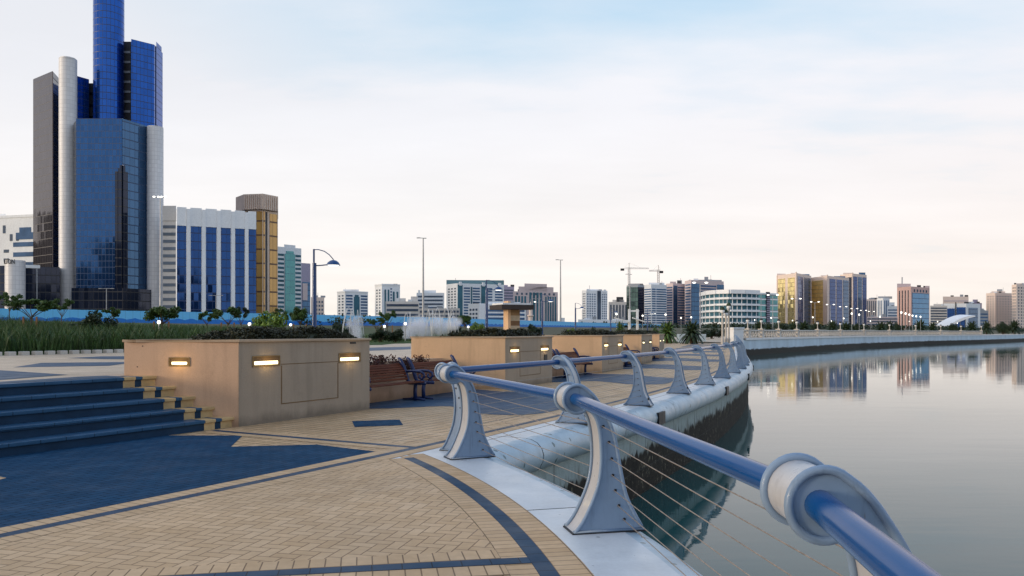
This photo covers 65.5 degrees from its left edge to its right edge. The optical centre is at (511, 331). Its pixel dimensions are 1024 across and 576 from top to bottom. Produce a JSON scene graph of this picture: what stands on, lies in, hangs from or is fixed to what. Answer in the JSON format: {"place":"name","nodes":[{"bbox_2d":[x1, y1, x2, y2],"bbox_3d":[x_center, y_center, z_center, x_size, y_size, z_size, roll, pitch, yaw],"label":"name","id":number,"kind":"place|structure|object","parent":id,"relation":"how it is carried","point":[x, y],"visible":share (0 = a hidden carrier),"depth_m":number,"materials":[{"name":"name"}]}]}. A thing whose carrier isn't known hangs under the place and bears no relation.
{"place":"outdoors","nodes":[
{"label":"outdoors","id":0,"kind":"place"},
{"bbox_2d":[0,420,402,527],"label":"blue field paving","id":1,"kind":"structure","parent":0,"point":[43,485],"depth_m":9.18,"materials":[{"name":"tile"}]},
{"bbox_2d":[0,343,434,381],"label":"plaza paving","id":2,"kind":"structure","parent":0,"point":[10,363],"depth_m":18.90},
{"bbox_2d":[0,347,410,382],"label":"blue plaza inlay paving","id":3,"kind":"structure","parent":2,"relation":"on","point":[4,375],"depth_m":16.63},
{"bbox_2d":[489,301,533,329],"bbox_3d":[-0.026,-0.380,45.520,2.000,2.720,1.800,0,0,-24],"label":"pillar shelter","id":4,"kind":"object","parent":2,"relation":"on","point":[511,315],"visible":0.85,"depth_m":45.05,"materials":[{"name":"concrete"}]},
{"bbox_2d":[0,459,509,575],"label":"platform paving","id":5,"kind":"structure","parent":0,"point":[384,507],"depth_m":6.32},
{"bbox_2d":[0,343,728,544],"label":"promenade paving","id":6,"kind":"structure","parent":0,"point":[421,424],"depth_m":14.02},
{"bbox_2d":[0,376,233,456],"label":"steps","id":7,"kind":"structure","parent":6,"relation":"on","point":[38,416],"depth_m":11.65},
{"bbox_2d":[122,338,370,426],"bbox_3d":[-4.366,0.855,14.992,1.779,1.450,5.204,0,0,34],"label":"planter","id":8,"kind":"object","parent":6,"relation":"on","point":[245,382],"visible":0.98,"depth_m":13.65,"materials":[{"name":"concrete"}]},
{"bbox_2d":[189,325,356,339],"bbox_3d":[-4.256,0.083,15.181,1.240,0.459,3.831,0,0,32],"label":"hedge","id":9,"kind":"object","parent":8,"relation":"in","point":[275,332],"visible":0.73,"depth_m":14.41,"materials":[{"name":"green plant"}]},
{"bbox_2d":[0,347,734,575],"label":"soldier course paving","id":10,"kind":"structure","parent":6,"relation":"on","point":[560,555],"depth_m":6.50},
{"bbox_2d":[370,372,474,402],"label":"wall","id":11,"kind":"structure","parent":6,"relation":"on","point":[385,393],"depth_m":18.75,"materials":[{"name":"beige paint"}]},
{"bbox_2d":[370,354,391,374],"bbox_3d":[-3.153,0.821,18.484,0.605,0.626,0.585,0,0,30],"label":"shrub","id":12,"kind":"object","parent":11,"relation":"on","point":[380,359],"visible":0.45,"depth_m":18.46,"materials":[{"name":"purple plant"}]},
{"bbox_2d":[410,336,552,388],"bbox_3d":[-0.319,0.855,23.593,2.319,1.450,5.383,0,0,38],"label":"planter","id":13,"kind":"object","parent":6,"relation":"on","point":[473,350],"visible":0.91,"depth_m":22.09,"materials":[{"name":"concrete"}]},
{"bbox_2d":[440,327,544,335],"bbox_3d":[-0.306,0.085,23.804,1.632,0.444,3.987,0,0,36],"label":"hedge","id":14,"kind":"object","parent":13,"relation":"in","point":[499,332],"visible":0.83,"depth_m":22.93,"materials":[{"name":"green plant"}]},
{"bbox_2d":[552,365,580,376],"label":"wall","id":15,"kind":"structure","parent":6,"relation":"on","point":[557,372],"depth_m":28.31,"materials":[{"name":"beige paint"}]},
{"bbox_2d":[542,335,623,372],"bbox_3d":[3.254,0.855,32.282,2.410,1.450,5.166,0,0,36],"label":"planter","id":16,"kind":"object","parent":6,"relation":"on","point":[595,345],"visible":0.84,"depth_m":30.71,"materials":[{"name":"concrete"}]},
{"bbox_2d":[553,329,616,334],"bbox_3d":[3.237,0.088,32.458,1.691,0.444,3.968,0,0,34],"label":"hedge","id":17,"kind":"object","parent":16,"relation":"in","point":[589,332],"visible":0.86,"depth_m":31.66,"materials":[{"name":"green plant"}]},
{"bbox_2d":[617,334,652,363],"bbox_3d":[5.997,0.855,40.238,2.483,1.450,4.965,0,0,34],"label":"planter","id":18,"kind":"object","parent":6,"relation":"on","point":[641,343],"visible":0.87,"depth_m":38.58,"materials":[{"name":"concrete"}]},
{"bbox_2d":[611,329,644,333],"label":"hedge","id":19,"kind":"object","parent":18,"relation":"in","point":[630,331],"visible":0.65,"depth_m":39.58,"materials":[{"name":"green plant"}]},
{"bbox_2d":[652,334,664,358],"bbox_3d":[8.248,0.855,48.103,2.542,1.450,4.758,0,0,32],"label":"planter","id":20,"kind":"object","parent":6,"relation":"on","point":[658,340],"visible":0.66,"depth_m":46.33,"materials":[{"name":"concrete"}]},
{"bbox_2d":[720,302,730,343],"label":"ornamental lamp","id":21,"kind":"object","parent":6,"relation":"on","point":[725,312],"visible":0.98,"depth_m":99.90,"materials":[{"name":"white metal"}]},
{"bbox_2d":[0,358,729,575],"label":"blue band paving","id":22,"kind":"structure","parent":0,"point":[536,557],"depth_m":6.31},
{"bbox_2d":[0,0,1023,321],"label":"sky","id":23,"kind":"structure","parent":0,"point":[742,144],"materials":[{"name":"white"}]},
{"bbox_2d":[2,320,1023,355],"bbox_3d":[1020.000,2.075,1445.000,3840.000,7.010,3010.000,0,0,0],"label":"ground","id":24,"kind":"structure","parent":0,"point":[368,330],"depth_m":152.08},
{"bbox_2d":[0,292,22,316],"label":"young tree","id":25,"kind":"object","parent":24,"relation":"on","point":[6,296],"visible":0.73,"depth_m":67.98,"materials":[{"name":"green plant"}]},
{"bbox_2d":[4,259,25,308],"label":"building","id":26,"kind":"structure","parent":24,"relation":"on","point":[15,277],"depth_m":318.64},
{"bbox_2d":[0,214,32,265],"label":"building","id":27,"kind":"structure","parent":24,"relation":"on","point":[16,237],"depth_m":423.36,"materials":[{"name":"white concrete"}]},
{"bbox_2d":[16,232,32,239],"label":"arched window","id":28,"kind":"structure","parent":27,"relation":"in","point":[25,235],"depth_m":421.84,"materials":[{"name":"blue glass"}]},
{"bbox_2d":[1,298,59,324],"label":"young tree","id":29,"kind":"object","parent":24,"relation":"on","point":[44,305],"visible":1,"depth_m":53.45,"materials":[{"name":"green plant"}]},
{"bbox_2d":[0,349,123,355],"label":"kerb","id":30,"kind":"structure","parent":24,"relation":"on","point":[62,352],"depth_m":25.83,"materials":[{"name":"stone"}]},
{"bbox_2d":[52,298,74,325],"bbox_3d":[-33.949,-1.115,60.018,1.342,2.934,1.541,0,0,44],"label":"young tree","id":31,"kind":"object","parent":24,"relation":"on","point":[64,306],"visible":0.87,"depth_m":59.97,"materials":[{"name":"green plant"}]},
{"bbox_2d":[0,0,163,310],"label":"glass tower","id":32,"kind":"structure","parent":24,"relation":"on","point":[98,163],"depth_m":343.37,"materials":[{"name":"blue glass"}]},
{"bbox_2d":[68,309,118,330],"bbox_3d":[-24.596,-0.244,47.138,2.519,2.195,2.556,0,0,-1],"label":"bush","id":33,"kind":"object","parent":24,"relation":"on","point":[92,319],"visible":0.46,"depth_m":46.85,"materials":[{"name":"green plant"}]},
{"bbox_2d":[97,307,120,319],"bbox_3d":[-31.290,-0.774,62.029,1.707,2.320,2.077,0,0,2],"label":"young tree","id":34,"kind":"object","parent":24,"relation":"on","point":[115,313],"visible":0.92,"depth_m":61.69,"materials":[{"name":"green plant"}]},
{"bbox_2d":[0,314,292,353],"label":"tall grass","id":35,"kind":"structure","parent":24,"relation":"on","point":[16,335],"depth_m":28.43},
{"bbox_2d":[153,196,165,305],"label":"flood mast","id":36,"kind":"object","parent":24,"relation":"on","point":[160,197],"visible":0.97,"depth_m":234.83,"materials":[{"name":"grey metal"}]},
{"bbox_2d":[143,306,181,329],"bbox_3d":[-21.541,-0.386,49.127,2.038,2.467,1.916,0,0,36],"label":"round tree","id":37,"kind":"object","parent":24,"relation":"on","point":[161,312],"visible":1,"depth_m":48.98,"materials":[{"name":"green plant"}]},
{"bbox_2d":[162,206,175,308],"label":"building","id":38,"kind":"structure","parent":24,"relation":"on","point":[169,253],"depth_m":329.90,"materials":[{"name":"grey concrete"}]},
{"bbox_2d":[198,311,212,327],"bbox_3d":[-24.550,-0.550,63.954,1.288,2.315,1.412,0,0,-26],"label":"young tree","id":39,"kind":"object","parent":24,"relation":"on","point":[202,315],"visible":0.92,"depth_m":63.70,"materials":[{"name":"green plant"}]},
{"bbox_2d":[177,207,255,312],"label":"building","id":40,"kind":"structure","parent":24,"relation":"on","point":[216,252],"depth_m":330.66,"materials":[{"name":"blue glass"}]},
{"bbox_2d":[211,306,242,326],"bbox_3d":[-19.974,-0.484,55.877,2.152,2.642,2.146,0,0,-21],"label":"young tree","id":41,"kind":"object","parent":24,"relation":"on","point":[233,311],"visible":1,"depth_m":55.89,"materials":[{"name":"green plant"}]},
{"bbox_2d":[236,194,277,312],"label":"building","id":42,"kind":"structure","parent":24,"relation":"on","point":[264,207],"depth_m":395.58,"materials":[{"name":"brown concrete"}]},
{"bbox_2d":[251,310,287,329],"bbox_3d":[-12.805,-0.063,41.925,1.893,2.242,2.312,0,0,-18],"label":"bush","id":43,"kind":"object","parent":24,"relation":"on","point":[263,320],"visible":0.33,"depth_m":41.77,"materials":[{"name":"green plant"}]},
{"bbox_2d":[278,244,300,313],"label":"building","id":44,"kind":"structure","parent":24,"relation":"on","point":[289,278],"depth_m":475.44,"materials":[{"name":"teal glass"}]},
{"bbox_2d":[291,307,307,326],"bbox_3d":[-15.210,-0.439,56.873,1.269,2.765,1.202,0,0,33],"label":"round tree","id":45,"kind":"object","parent":24,"relation":"on","point":[298,314],"visible":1,"depth_m":56.79,"materials":[{"name":"green plant"}]},
{"bbox_2d":[301,263,309,314],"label":"building","id":46,"kind":"structure","parent":24,"relation":"on","point":[305,285],"depth_m":527.29,"materials":[{"name":"blue glass"}]},
{"bbox_2d":[311,295,324,314],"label":"building","id":47,"kind":"structure","parent":24,"relation":"on","point":[320,305],"depth_m":604.29,"materials":[{"name":"white concrete"}]},
{"bbox_2d":[312,249,339,326],"bbox_3d":[-11.204,-2.000,48.000,1.710,5.960,0.827,0,0,0],"label":"lamp post","id":48,"kind":"object","parent":24,"relation":"on","point":[333,262],"visible":0.96,"depth_m":47.90,"materials":[{"name":"metal"}]},
{"bbox_2d":[332,321,352,333],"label":"bush","id":49,"kind":"object","parent":24,"relation":"on","point":[336,326],"visible":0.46,"depth_m":58.01,"materials":[{"name":"green plant"}]},
{"bbox_2d":[0,309,686,327],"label":"hoarding","id":50,"kind":"object","parent":24,"relation":"on","point":[138,316],"visible":0.47,"depth_m":149.46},
{"bbox_2d":[337,289,367,315],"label":"building","id":51,"kind":"structure","parent":24,"relation":"on","point":[355,299],"depth_m":697.92,"materials":[{"name":"white concrete"}]},
{"bbox_2d":[342,307,363,336],"bbox_3d":[-11.555,-0.476,58.266,1.748,2.661,2.258,0,0,0],"label":"fountain","id":52,"kind":"object","parent":24,"relation":"on","point":[355,325],"visible":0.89,"depth_m":58.03,"materials":[{"name":"white liquid"}]},
{"bbox_2d":[301,313,406,325],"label":"roadside shrubbery","id":53,"kind":"object","parent":24,"relation":"on","point":[339,319],"visible":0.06,"depth_m":157.14,"materials":[{"name":"green plant"}]},
{"bbox_2d":[368,327,390,340],"bbox_3d":[-8.493,0.261,51.993,1.457,1.205,1.478,0,0,36],"label":"bush","id":54,"kind":"object","parent":24,"relation":"on","point":[379,334],"visible":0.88,"depth_m":51.88,"materials":[{"name":"green plant"}]},
{"bbox_2d":[375,284,399,315],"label":"building","id":55,"kind":"structure","parent":24,"relation":"on","point":[384,293],"depth_m":616.12,"materials":[{"name":"white concrete"}]},
{"bbox_2d":[378,310,396,330],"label":"young tree","id":56,"kind":"object","parent":24,"relation":"on","point":[386,317],"visible":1,"depth_m":65.78,"materials":[{"name":"green plant"}]},
{"bbox_2d":[384,328,403,341],"bbox_3d":[-7.668,0.317,51.952,1.309,1.115,1.286,0,0,-6],"label":"bush","id":57,"kind":"object","parent":24,"relation":"on","point":[396,336],"visible":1,"depth_m":51.63,"materials":[{"name":"green plant"}]},
{"bbox_2d":[386,294,418,316],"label":"building","id":58,"kind":"structure","parent":24,"relation":"on","point":[401,307],"depth_m":521.15,"materials":[{"name":"white concrete"}]},
{"bbox_2d":[417,237,425,316],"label":"light mast","id":59,"kind":"object","parent":24,"relation":"on","point":[422,279],"visible":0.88,"depth_m":223.80,"materials":[{"name":"grey metal"}]},
{"bbox_2d":[417,290,443,307],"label":"building","id":60,"kind":"structure","parent":24,"relation":"on","point":[433,299],"depth_m":640.00,"materials":[{"name":"white concrete"}]},
{"bbox_2d":[403,307,457,338],"bbox_3d":[-6.018,-0.526,60.224,4.447,2.658,3.409,0,0,-38],"label":"fountain","id":61,"kind":"object","parent":24,"relation":"on","point":[449,324],"visible":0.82,"depth_m":60.03,"materials":[{"name":"white liquid"}]},
{"bbox_2d":[419,305,459,317],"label":"building","id":62,"kind":"structure","parent":24,"relation":"on","point":[456,311],"depth_m":448.89,"materials":[{"name":"grey concrete"}]},
{"bbox_2d":[457,315,471,329],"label":"round tree","id":63,"kind":"object","parent":24,"relation":"on","point":[462,319],"visible":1,"depth_m":91.57,"materials":[{"name":"green plant"}]},
{"bbox_2d":[446,278,503,315],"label":"building","id":64,"kind":"structure","parent":24,"relation":"on","point":[461,294],"depth_m":556.18,"materials":[{"name":"white glass"}]},
{"bbox_2d":[485,280,502,328],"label":"lamp post","id":65,"kind":"object","parent":24,"relation":"on","point":[498,288],"visible":0.97,"depth_m":76.50,"materials":[{"name":"metal"}]},
{"bbox_2d":[468,298,525,319],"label":"building","id":66,"kind":"structure","parent":24,"relation":"on","point":[476,310],"depth_m":425.53,"materials":[{"name":"white concrete"}]},
{"bbox_2d":[504,285,513,300],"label":"building","id":67,"kind":"structure","parent":24,"relation":"on","point":[508,293],"depth_m":702.68,"materials":[{"name":"white glass"}]},
{"bbox_2d":[513,283,557,320],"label":"building","id":68,"kind":"structure","parent":24,"relation":"on","point":[526,293],"depth_m":649.35,"materials":[{"name":"grey glass"}]},
{"bbox_2d":[578,317,607,322],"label":"building","id":69,"kind":"structure","parent":24,"relation":"on","point":[593,319],"depth_m":471.06,"materials":[{"name":"white concrete"}]},
{"bbox_2d":[582,285,606,319],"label":"building","id":70,"kind":"structure","parent":24,"relation":"on","point":[594,302],"depth_m":564.82,"materials":[{"name":"white glass"}]},
{"bbox_2d":[609,297,625,319],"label":"building","id":71,"kind":"structure","parent":24,"relation":"on","point":[618,304],"depth_m":701.01,"materials":[{"name":"white concrete"}]},
{"bbox_2d":[614,309,643,329],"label":"gateway","id":72,"kind":"object","parent":24,"relation":"on","point":[636,318],"visible":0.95,"depth_m":159.78,"materials":[{"name":"white paint"}]},
{"bbox_2d":[626,283,643,323],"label":"building","id":73,"kind":"structure","parent":24,"relation":"on","point":[637,296],"depth_m":632.08,"materials":[{"name":"green glass"}]},
{"bbox_2d":[644,283,666,323],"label":"building","id":74,"kind":"structure","parent":24,"relation":"on","point":[655,297],"depth_m":607.77,"materials":[{"name":"white glass"}]},
{"bbox_2d":[659,320,678,343],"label":"date palm","id":75,"kind":"object","parent":24,"relation":"on","point":[668,333],"visible":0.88,"depth_m":107.62,"materials":[{"name":"green plant"}]},
{"bbox_2d":[666,278,684,324],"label":"building","id":76,"kind":"structure","parent":24,"relation":"on","point":[675,301],"depth_m":656.58,"materials":[{"name":"beige glass"}]},
{"bbox_2d":[679,319,704,343],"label":"date palm","id":77,"kind":"object","parent":24,"relation":"on","point":[690,336],"visible":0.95,"depth_m":103.62,"materials":[{"name":"green plant"}]},
{"bbox_2d":[685,277,723,324],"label":"building","id":78,"kind":"structure","parent":24,"relation":"on","point":[692,299],"depth_m":632.50,"materials":[{"name":"blue glass"}]},
{"bbox_2d":[701,327,724,338],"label":"bush","id":79,"kind":"object","parent":24,"relation":"on","point":[710,333],"visible":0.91,"depth_m":124.84,"materials":[{"name":"green plant"}]},
{"bbox_2d":[699,289,777,327],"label":"building","id":80,"kind":"structure","parent":24,"relation":"on","point":[751,305],"depth_m":399.37,"materials":[{"name":"grey concrete"}]},
{"bbox_2d":[777,272,810,324],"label":"building","id":81,"kind":"structure","parent":24,"relation":"on","point":[795,285],"depth_m":686.33,"materials":[{"name":"gold metal"}]},
{"bbox_2d":[592,321,1023,331],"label":"distant shrubbery","id":82,"kind":"object","parent":24,"relation":"on","point":[711,325],"visible":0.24,"depth_m":368.36,"materials":[{"name":"green plant"}]},
{"bbox_2d":[811,275,848,327],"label":"building","id":83,"kind":"structure","parent":24,"relation":"on","point":[828,290],"depth_m":718.86,"materials":[{"name":"glass"}]},
{"bbox_2d":[840,272,866,325],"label":"building","id":84,"kind":"structure","parent":24,"relation":"on","point":[858,291],"depth_m":796.79,"materials":[{"name":"blue glass"}]},
{"bbox_2d":[867,298,876,316],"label":"building","id":85,"kind":"structure","parent":24,"relation":"on","point":[871,304],"depth_m":907.12,"materials":[{"name":"beige concrete"}]},
{"bbox_2d":[735,334,1023,354],"bbox_3d":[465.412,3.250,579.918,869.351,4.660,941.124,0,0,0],"label":"sea wall","id":86,"kind":"structure","parent":24,"relation":"on","point":[756,346],"depth_m":166.55,"materials":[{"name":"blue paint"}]},
{"bbox_2d":[744,329,982,337],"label":"balustrade","id":87,"kind":"object","parent":86,"relation":"on","point":[748,333],"visible":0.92,"depth_m":160.44,"materials":[{"name":"beige stone"}]},
{"bbox_2d":[867,314,897,325],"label":"building","id":88,"kind":"structure","parent":24,"relation":"on","point":[883,318],"depth_m":561.91,"materials":[{"name":"grey concrete"}]},
{"bbox_2d":[877,296,891,316],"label":"building","id":89,"kind":"structure","parent":24,"relation":"on","point":[883,303],"depth_m":876.84,"materials":[{"name":"white concrete"}]},
{"bbox_2d":[887,302,896,316],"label":"building","id":90,"kind":"structure","parent":24,"relation":"on","point":[891,309],"depth_m":820.00,"materials":[{"name":"white concrete"}]},
{"bbox_2d":[897,277,929,328],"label":"building","id":91,"kind":"structure","parent":24,"relation":"on","point":[913,301],"depth_m":639.41,"materials":[{"name":"orange glass"}]},
{"bbox_2d":[930,304,946,326],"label":"building","id":92,"kind":"structure","parent":24,"relation":"on","point":[938,312],"depth_m":700.86,"materials":[{"name":"beige concrete"}]},
{"bbox_2d":[943,295,968,303],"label":"building","id":93,"kind":"structure","parent":24,"relation":"on","point":[952,299],"depth_m":820.98,"materials":[{"name":"grey concrete"}]},
{"bbox_2d":[938,315,974,326],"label":"swoop canopy","id":94,"kind":"object","parent":24,"relation":"on","point":[955,319],"visible":0.83,"depth_m":597.19,"materials":[{"name":"grey metal"}]},
{"bbox_2d":[944,301,979,329],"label":"building","id":95,"kind":"structure","parent":24,"relation":"on","point":[968,308],"depth_m":718.53,"materials":[{"name":"blue glass"}]},
{"bbox_2d":[980,309,987,327],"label":"building","id":96,"kind":"structure","parent":24,"relation":"on","point":[983,315],"depth_m":801.42,"materials":[{"name":"grey concrete"}]},
{"bbox_2d":[982,321,993,333],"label":"date palm","id":97,"kind":"object","parent":24,"relation":"on","point":[987,328],"visible":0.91,"depth_m":306.05,"materials":[{"name":"green plant"}]},
{"bbox_2d":[986,289,1011,327],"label":"building","id":98,"kind":"structure","parent":24,"relation":"on","point":[999,305],"depth_m":898.00,"materials":[{"name":"beige concrete"}]},
{"bbox_2d":[995,322,1012,333],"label":"bush","id":99,"kind":"object","parent":24,"relation":"on","point":[1003,328],"visible":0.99,"depth_m":325.85,"materials":[{"name":"green plant"}]},
{"bbox_2d":[1008,319,1022,333],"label":"date palm","id":100,"kind":"object","parent":24,"relation":"on","point":[1015,326],"visible":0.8,"depth_m":332.96,"materials":[{"name":"green plant"}]},
{"bbox_2d":[1012,283,1023,327],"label":"building","id":101,"kind":"structure","parent":24,"relation":"on","point":[1017,301],"depth_m":854.12,"materials":[{"name":"beige concrete"}]},
{"bbox_2d":[370,344,725,414],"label":"paved walkway","id":102,"kind":"structure","parent":0,"point":[444,399],"depth_m":18.79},
{"bbox_2d":[370,357,425,407],"bbox_3d":[-2.772,1.084,17.407,0.769,0.996,2.150,0,0,27],"label":"bench","id":103,"kind":"object","parent":102,"relation":"on","point":[393,368],"visible":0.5,"depth_m":17.95,"materials":[{"name":"brown wood"}]},
{"bbox_2d":[406,354,475,398],"bbox_3d":[-1.709,1.084,19.573,0.769,0.996,2.150,0,0,26],"label":"bench","id":104,"kind":"object","parent":102,"relation":"on","point":[422,367],"visible":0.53,"depth_m":18.83,"materials":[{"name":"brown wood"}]},
{"bbox_2d":[555,348,592,373],"bbox_3d":[2.228,1.084,28.476,0.769,0.996,2.150,0,0,22],"label":"bench","id":105,"kind":"object","parent":102,"relation":"on","point":[571,355],"visible":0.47,"depth_m":29.07,"materials":[{"name":"brown wood"}]},
{"bbox_2d":[403,341,1023,575],"bbox_3d":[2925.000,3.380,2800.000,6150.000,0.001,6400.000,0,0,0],"label":"water","id":106,"kind":"structure","parent":0,"point":[923,444],"depth_m":21.93,"materials":[{"name":"grey liquid"}]},
{"bbox_2d":[422,451,701,575],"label":"quay wall","id":107,"kind":"structure","parent":106,"relation":"in","point":[551,507],"depth_m":6.21,"materials":[{"name":"concrete"}]},
{"bbox_2d":[438,364,941,575],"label":"railing","id":108,"kind":"object","parent":107,"relation":"on","point":[810,499],"visible":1,"depth_m":3.39,"materials":[{"name":"metal"}]},
{"bbox_2d":[391,347,753,515],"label":"quay wall","id":109,"kind":"structure","parent":106,"relation":"in","point":[711,414],"depth_m":16.52,"materials":[{"name":"concrete"}]},
{"bbox_2d":[434,335,749,450],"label":"railing","id":110,"kind":"object","parent":109,"relation":"on","point":[638,395],"visible":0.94,"depth_m":17.00,"materials":[{"name":"metal"}]},
{"bbox_2d":[672,334,991,341],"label":"esplanade paving","id":111,"kind":"structure","parent":0,"point":[715,339],"depth_m":126.75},
{"bbox_2d":[724,327,744,343],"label":"stone block","id":112,"kind":"structure","parent":111,"relation":"on","point":[738,332],"depth_m":109.78,"materials":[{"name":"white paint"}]},
{"bbox_2d":[911,319,929,334],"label":"date palm","id":113,"kind":"object","parent":111,"relation":"on","point":[923,326],"visible":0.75,"depth_m":257.01,"materials":[{"name":"green plant"}]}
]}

